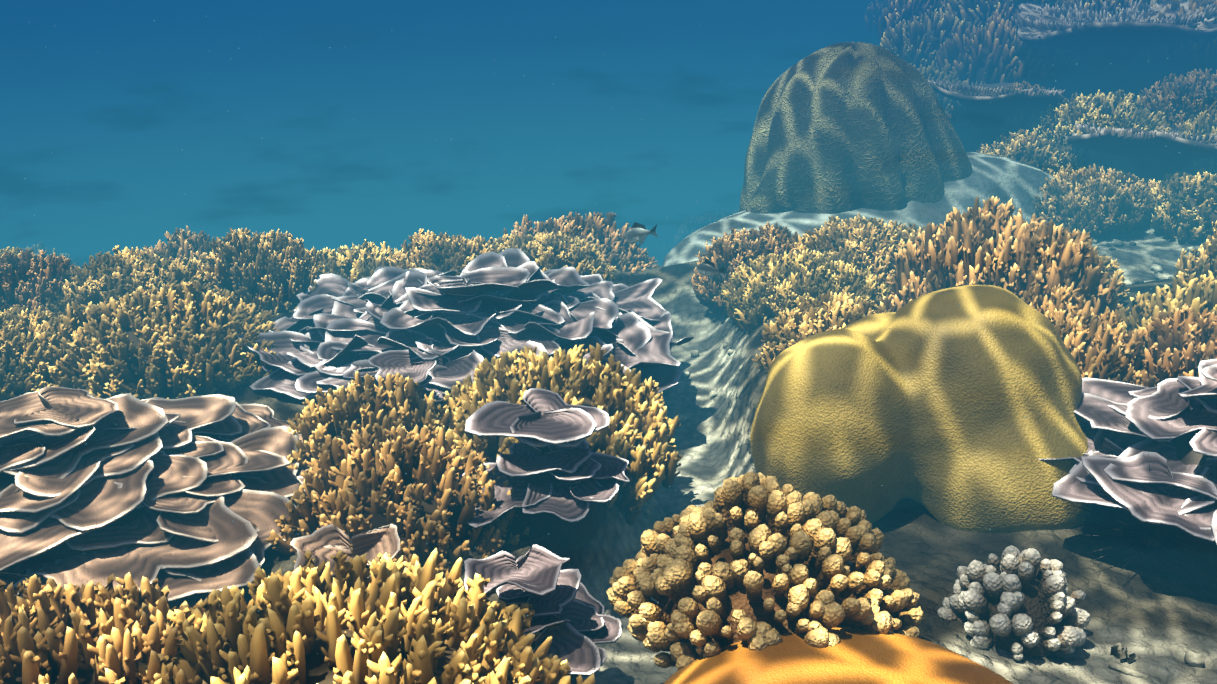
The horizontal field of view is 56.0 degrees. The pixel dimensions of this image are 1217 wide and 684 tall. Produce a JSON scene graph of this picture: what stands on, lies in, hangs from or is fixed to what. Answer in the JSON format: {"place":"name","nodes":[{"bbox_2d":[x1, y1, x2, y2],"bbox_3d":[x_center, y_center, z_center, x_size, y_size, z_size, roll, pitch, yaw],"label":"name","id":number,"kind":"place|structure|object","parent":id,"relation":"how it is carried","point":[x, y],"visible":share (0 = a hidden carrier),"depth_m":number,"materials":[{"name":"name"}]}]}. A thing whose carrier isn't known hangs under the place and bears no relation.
{"place":"outdoors","nodes":[
{"label":"outdoors","id":0,"kind":"place"},
{"bbox_2d":[0,0,1216,683],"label":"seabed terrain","id":1,"kind":"structure","parent":0,"point":[366,120],"depth_m":20.61,"materials":[{"name":"beige sand"}]},
{"bbox_2d":[0,246,33,255],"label":"coral","id":2,"kind":"object","parent":1,"relation":"on","point":[16,250],"depth_m":2.94},
{"bbox_2d":[0,304,73,400],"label":"coral","id":3,"kind":"object","parent":1,"relation":"on","point":[19,330],"visible":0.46,"depth_m":2.14},
{"bbox_2d":[0,249,76,317],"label":"coral","id":4,"kind":"object","parent":1,"relation":"on","point":[28,280],"visible":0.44,"depth_m":2.49},
{"bbox_2d":[23,242,78,267],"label":"coral","id":5,"kind":"object","parent":1,"relation":"on","point":[38,247],"visible":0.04,"depth_m":5.20},
{"bbox_2d":[0,572,209,683],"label":"coral","id":6,"kind":"object","parent":1,"relation":"on","point":[97,633],"visible":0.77,"depth_m":1.15},
{"bbox_2d":[42,245,214,318],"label":"coral","id":7,"kind":"object","parent":1,"relation":"on","point":[104,278],"visible":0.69,"depth_m":2.51},
{"bbox_2d":[29,280,279,399],"bbox_3d":[-0.915,0.006,2.291,0.547,0.232,0.550,3,21,10],"label":"coral","id":8,"kind":"object","parent":1,"relation":"on","point":[180,336],"visible":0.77,"depth_m":2.19},
{"bbox_2d":[0,386,310,609],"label":"plate coral","id":9,"kind":"object","parent":1,"relation":"on","point":[150,489],"visible":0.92,"depth_m":1.60},
{"bbox_2d":[135,225,216,262],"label":"coral","id":10,"kind":"object","parent":1,"relation":"on","point":[181,244],"visible":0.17,"depth_m":2.94},
{"bbox_2d":[193,227,327,315],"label":"coral","id":11,"kind":"object","parent":1,"relation":"on","point":[277,272],"visible":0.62,"depth_m":2.60},
{"bbox_2d":[319,243,339,252],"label":"coral","id":12,"kind":"object","parent":1,"relation":"on","point":[330,247],"visible":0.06,"depth_m":10.18},
{"bbox_2d":[290,524,399,582],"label":"plate coral","id":13,"kind":"object","parent":1,"relation":"on","point":[324,543],"visible":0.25,"depth_m":1.45},
{"bbox_2d":[304,239,401,282],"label":"coral","id":14,"kind":"object","parent":1,"relation":"on","point":[355,264],"visible":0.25,"depth_m":2.88},
{"bbox_2d":[135,548,594,683],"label":"coral","id":15,"kind":"object","parent":1,"relation":"on","point":[413,621],"visible":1,"depth_m":1.17},
{"bbox_2d":[286,371,457,468],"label":"coral","id":16,"kind":"object","parent":1,"relation":"on","point":[373,409],"visible":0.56,"depth_m":1.84},
{"bbox_2d":[377,241,407,252],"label":"coral","id":17,"kind":"object","parent":1,"relation":"on","point":[397,246],"visible":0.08,"depth_m":10.13},
{"bbox_2d":[266,424,530,575],"bbox_3d":[-0.298,0.233,1.671,0.378,0.227,0.364,3,12,-12],"label":"coral","id":18,"kind":"object","parent":1,"relation":"on","point":[426,504],"visible":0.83,"depth_m":1.60},
{"bbox_2d":[367,350,438,398],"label":"plate coral","id":19,"kind":"object","parent":1,"relation":"on","point":[393,362],"visible":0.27,"depth_m":2.00},
{"bbox_2d":[373,229,503,275],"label":"coral","id":20,"kind":"object","parent":1,"relation":"on","point":[443,253],"visible":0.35,"depth_m":2.81},
{"bbox_2d":[238,248,693,406],"bbox_3d":[-0.294,-0.048,2.383,0.939,0.214,0.973,1,19,2],"label":"plate coral","id":21,"kind":"object","parent":1,"relation":"on","point":[349,333],"visible":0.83,"depth_m":2.31},
{"bbox_2d":[464,544,622,683],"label":"plate coral","id":22,"kind":"object","parent":1,"relation":"on","point":[573,620],"visible":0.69,"depth_m":1.40},
{"bbox_2d":[459,388,629,543],"bbox_3d":[-0.094,0.195,1.677,0.251,0.197,0.234,1,19,2],"label":"plate coral","id":23,"kind":"object","parent":1,"relation":"on","point":[557,473],"visible":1,"depth_m":1.66},
{"bbox_2d":[493,230,615,283],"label":"coral","id":24,"kind":"object","parent":1,"relation":"on","point":[559,250],"visible":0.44,"depth_m":2.94},
{"bbox_2d":[438,343,682,525],"bbox_3d":[-0.109,0.143,1.950,0.459,0.273,0.445,-6,20,-18],"label":"coral","id":25,"kind":"object","parent":1,"relation":"on","point":[638,433],"visible":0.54,"depth_m":1.89},
{"bbox_2d":[485,212,659,275],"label":"coral","id":26,"kind":"object","parent":1,"relation":"on","point":[618,250],"visible":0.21,"depth_m":3.24},
{"bbox_2d":[612,220,659,248],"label":"coral","id":27,"kind":"object","parent":1,"relation":"on","point":[652,241],"visible":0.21,"depth_m":9.23},
{"bbox_2d":[637,242,665,266],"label":"coral","id":28,"kind":"object","parent":1,"relation":"on","point":[657,254],"visible":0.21,"depth_m":8.73},
{"bbox_2d":[646,228,662,248],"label":"coral","id":29,"kind":"object","parent":1,"relation":"on","point":[660,243],"visible":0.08,"depth_m":9.88},
{"bbox_2d":[661,243,670,250],"bbox_3d":[0.605,-0.731,9.639,0.427,0.223,0.446,22,28,35],"label":"acropora colony","id":30,"kind":"object","parent":1,"relation":"on","point":[665,247],"visible":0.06,"depth_m":9.65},
{"bbox_2d":[668,243,674,250],"bbox_3d":[0.617,-0.682,9.296,0.381,0.280,0.391,-3,24,-24],"label":"acropora colony","id":31,"kind":"object","parent":1,"relation":"on","point":[671,247],"visible":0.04,"depth_m":9.25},
{"bbox_2d":[674,211,722,245],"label":"coral","id":32,"kind":"object","parent":1,"relation":"on","point":[689,227],"visible":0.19,"depth_m":8.29},
{"bbox_2d":[713,209,738,222],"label":"coral","id":33,"kind":"object","parent":1,"relation":"on","point":[727,214],"visible":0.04,"depth_m":7.86},
{"bbox_2d":[723,202,739,213],"bbox_3d":[1.079,-0.913,8.751,0.503,0.323,0.489,7,17,6],"label":"acropora colony","id":34,"kind":"object","parent":1,"relation":"on","point":[736,208],"depth_m":8.77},
{"bbox_2d":[691,222,797,318],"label":"coral","id":35,"kind":"object","parent":1,"relation":"on","point":[733,250],"visible":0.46,"depth_m":2.87},
{"bbox_2d":[606,471,925,669],"bbox_3d":[0.189,0.261,1.356,0.345,0.192,0.386,-7,20,-20],"label":"coral","id":36,"kind":"object","parent":1,"relation":"on","point":[756,561],"visible":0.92,"depth_m":1.30},
{"bbox_2d":[719,249,892,333],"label":"coral","id":37,"kind":"object","parent":1,"relation":"on","point":[754,295],"visible":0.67,"depth_m":2.60},
{"bbox_2d":[751,289,892,371],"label":"coral","id":38,"kind":"object","parent":1,"relation":"on","point":[829,311],"visible":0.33,"depth_m":2.24},
{"bbox_2d":[664,627,1012,683],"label":"boulder coral","id":39,"kind":"object","parent":1,"relation":"on","point":[857,656],"visible":0.96,"depth_m":1.19},
{"bbox_2d":[662,152,1052,266],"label":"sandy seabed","id":40,"kind":"structure","parent":1,"relation":"on","point":[1005,180],"depth_m":3.30,"materials":[{"name":"beige sand"}]},
{"bbox_2d":[739,42,972,213],"bbox_3d":[0.754,-0.612,3.502,0.701,0.591,0.623,1,19,2],"label":"massive coral","id":41,"kind":"object","parent":40,"relation":"on","point":[884,127],"visible":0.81,"depth_m":3.28},
{"bbox_2d":[975,129,1085,176],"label":"coral","id":42,"kind":"object","parent":40,"relation":"on","point":[1049,157],"visible":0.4,"depth_m":3.56},
{"bbox_2d":[1032,164,1161,239],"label":"coral","id":43,"kind":"object","parent":40,"relation":"on","point":[1101,202],"visible":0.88,"depth_m":3.26},
{"bbox_2d":[789,213,942,300],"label":"coral","id":44,"kind":"object","parent":1,"relation":"on","point":[872,241],"visible":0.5,"depth_m":2.79},
{"bbox_2d":[864,0,889,32],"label":"coral","id":45,"kind":"object","parent":1,"relation":"on","point":[874,14],"visible":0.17,"depth_m":6.35},
{"bbox_2d":[603,230,1204,678],"bbox_3d":[0.433,0.119,2.243,1.501,0.230,3.017,10,21,27],"label":"coral rubble","id":46,"kind":"object","parent":1,"relation":"on","point":[1123,654],"visible":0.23,"depth_m":1.94,"materials":[{"name":"grey stone"}]},
{"bbox_2d":[878,0,960,39],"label":"coral","id":47,"kind":"object","parent":1,"relation":"on","point":[903,11],"visible":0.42,"depth_m":4.88},
{"bbox_2d":[750,285,1092,532],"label":"porites","id":48,"kind":"object","parent":1,"relation":"on","point":[899,404],"visible":0.94,"depth_m":1.67,"materials":[{"name":"yellow stone"}]},
{"bbox_2d":[880,8,984,68],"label":"coral","id":49,"kind":"object","parent":1,"relation":"on","point":[919,43],"visible":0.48,"depth_m":4.61},
{"bbox_2d":[910,61,967,114],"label":"coral","id":50,"kind":"object","parent":1,"relation":"on","point":[930,73],"visible":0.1,"depth_m":4.24},
{"bbox_2d":[934,19,1053,85],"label":"coral","id":51,"kind":"object","parent":1,"relation":"on","point":[1004,53],"visible":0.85,"depth_m":4.28},
{"bbox_2d":[928,78,1066,152],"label":"table coral","id":52,"kind":"object","parent":1,"relation":"on","point":[988,119],"visible":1,"depth_m":3.76},
{"bbox_2d":[947,81,1047,135],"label":"coral","id":53,"kind":"object","parent":1,"relation":"on","point":[958,116],"visible":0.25,"depth_m":3.91},
{"bbox_2d":[880,196,1122,322],"bbox_3d":[0.816,-0.103,2.382,0.475,0.399,0.505,-8,15,-38],"label":"branching coral","id":54,"kind":"object","parent":1,"relation":"on","point":[989,243],"visible":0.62,"depth_m":2.29},
{"bbox_2d":[941,0,1065,26],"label":"coral","id":55,"kind":"object","parent":1,"relation":"on","point":[982,11],"visible":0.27,"depth_m":4.67},
{"bbox_2d":[937,545,1090,660],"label":"cauliflower coral","id":56,"kind":"object","parent":1,"relation":"on","point":[1010,603],"visible":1,"depth_m":1.38},
{"bbox_2d":[984,3,1043,35],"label":"coral","id":57,"kind":"object","parent":1,"relation":"on","point":[1005,15],"visible":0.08,"depth_m":4.54},
{"bbox_2d":[1014,283,1147,385],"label":"branching coral","id":58,"kind":"object","parent":1,"relation":"on","point":[1093,346],"visible":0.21,"depth_m":1.97},
{"bbox_2d":[1028,89,1174,170],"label":"coral","id":59,"kind":"object","parent":1,"relation":"on","point":[1111,110],"visible":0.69,"depth_m":3.63},
{"bbox_2d":[1093,246,1129,305],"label":"coral","id":60,"kind":"object","parent":1,"relation":"on","point":[1112,267],"visible":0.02,"depth_m":2.62},
{"bbox_2d":[1056,0,1168,18],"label":"coral","id":61,"kind":"object","parent":1,"relation":"on","point":[1115,3],"visible":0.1,"depth_m":4.33},
{"bbox_2d":[1011,0,1216,78],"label":"table coral","id":62,"kind":"object","parent":1,"relation":"on","point":[1099,44],"visible":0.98,"depth_m":4.04},
{"bbox_2d":[1039,359,1216,585],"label":"plate coral","id":63,"kind":"object","parent":1,"relation":"on","point":[1169,428],"visible":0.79,"depth_m":1.57},
{"bbox_2d":[1060,438,1216,595],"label":"sea urchin","id":64,"kind":"object","parent":1,"relation":"on","point":[1144,538],"visible":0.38,"depth_m":1.56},
{"bbox_2d":[1065,122,1216,181],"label":"table coral","id":65,"kind":"object","parent":1,"relation":"on","point":[1149,154],"visible":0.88,"depth_m":3.38},
{"bbox_2d":[1118,270,1216,333],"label":"coral","id":66,"kind":"object","parent":1,"relation":"on","point":[1200,296],"visible":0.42,"depth_m":2.26},
{"bbox_2d":[1120,303,1216,387],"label":"branching coral","id":67,"kind":"object","parent":1,"relation":"on","point":[1183,342],"visible":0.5,"depth_m":1.95},
{"bbox_2d":[1135,68,1216,129],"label":"coral","id":68,"kind":"object","parent":1,"relation":"on","point":[1191,95],"visible":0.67,"depth_m":3.69},
{"bbox_2d":[1135,0,1216,69],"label":"coral","id":69,"kind":"object","parent":1,"relation":"on","point":[1190,49],"visible":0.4,"depth_m":4.00},
{"bbox_2d":[1142,168,1216,244],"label":"coral","id":70,"kind":"object","parent":1,"relation":"on","point":[1190,212],"visible":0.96,"depth_m":3.16},
{"bbox_2d":[1173,221,1216,284],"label":"coral","id":71,"kind":"object","parent":1,"relation":"on","point":[1204,262],"visible":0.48,"depth_m":2.56},
{"bbox_2d":[1174,109,1216,177],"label":"coral","id":72,"kind":"object","parent":1,"relation":"on","point":[1204,124],"visible":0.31,"depth_m":3.46},
{"bbox_2d":[1206,0,1215,5],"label":"acropora colony","id":73,"kind":"object","parent":1,"relation":"on","point":[1211,2],"visible":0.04,"depth_m":4.20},
{"bbox_2d":[624,222,657,244],"bbox_3d":[0.065,-0.213,2.256,0.070,0.048,0.025,-1,19,-2],"label":"reef fish","id":74,"kind":"object","parent":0,"point":[636,232],"visible":1,"depth_m":2.25},
{"bbox_2d":[696,259,725,279],"bbox_3d":[0.193,-0.136,2.151,0.059,0.042,0.021,5,20,15],"label":"reef fish","id":75,"kind":"object","parent":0,"point":[706,267],"visible":1,"depth_m":2.15},
{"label":"water column","id":76,"kind":"object","parent":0,"visible":0},
{"bbox_2d":[24,16,1198,678],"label":"marine snow","id":77,"kind":"structure","parent":76,"relation":"in","point":[558,152],"depth_m":1.15,"materials":[{"name":"white"}]}
]}

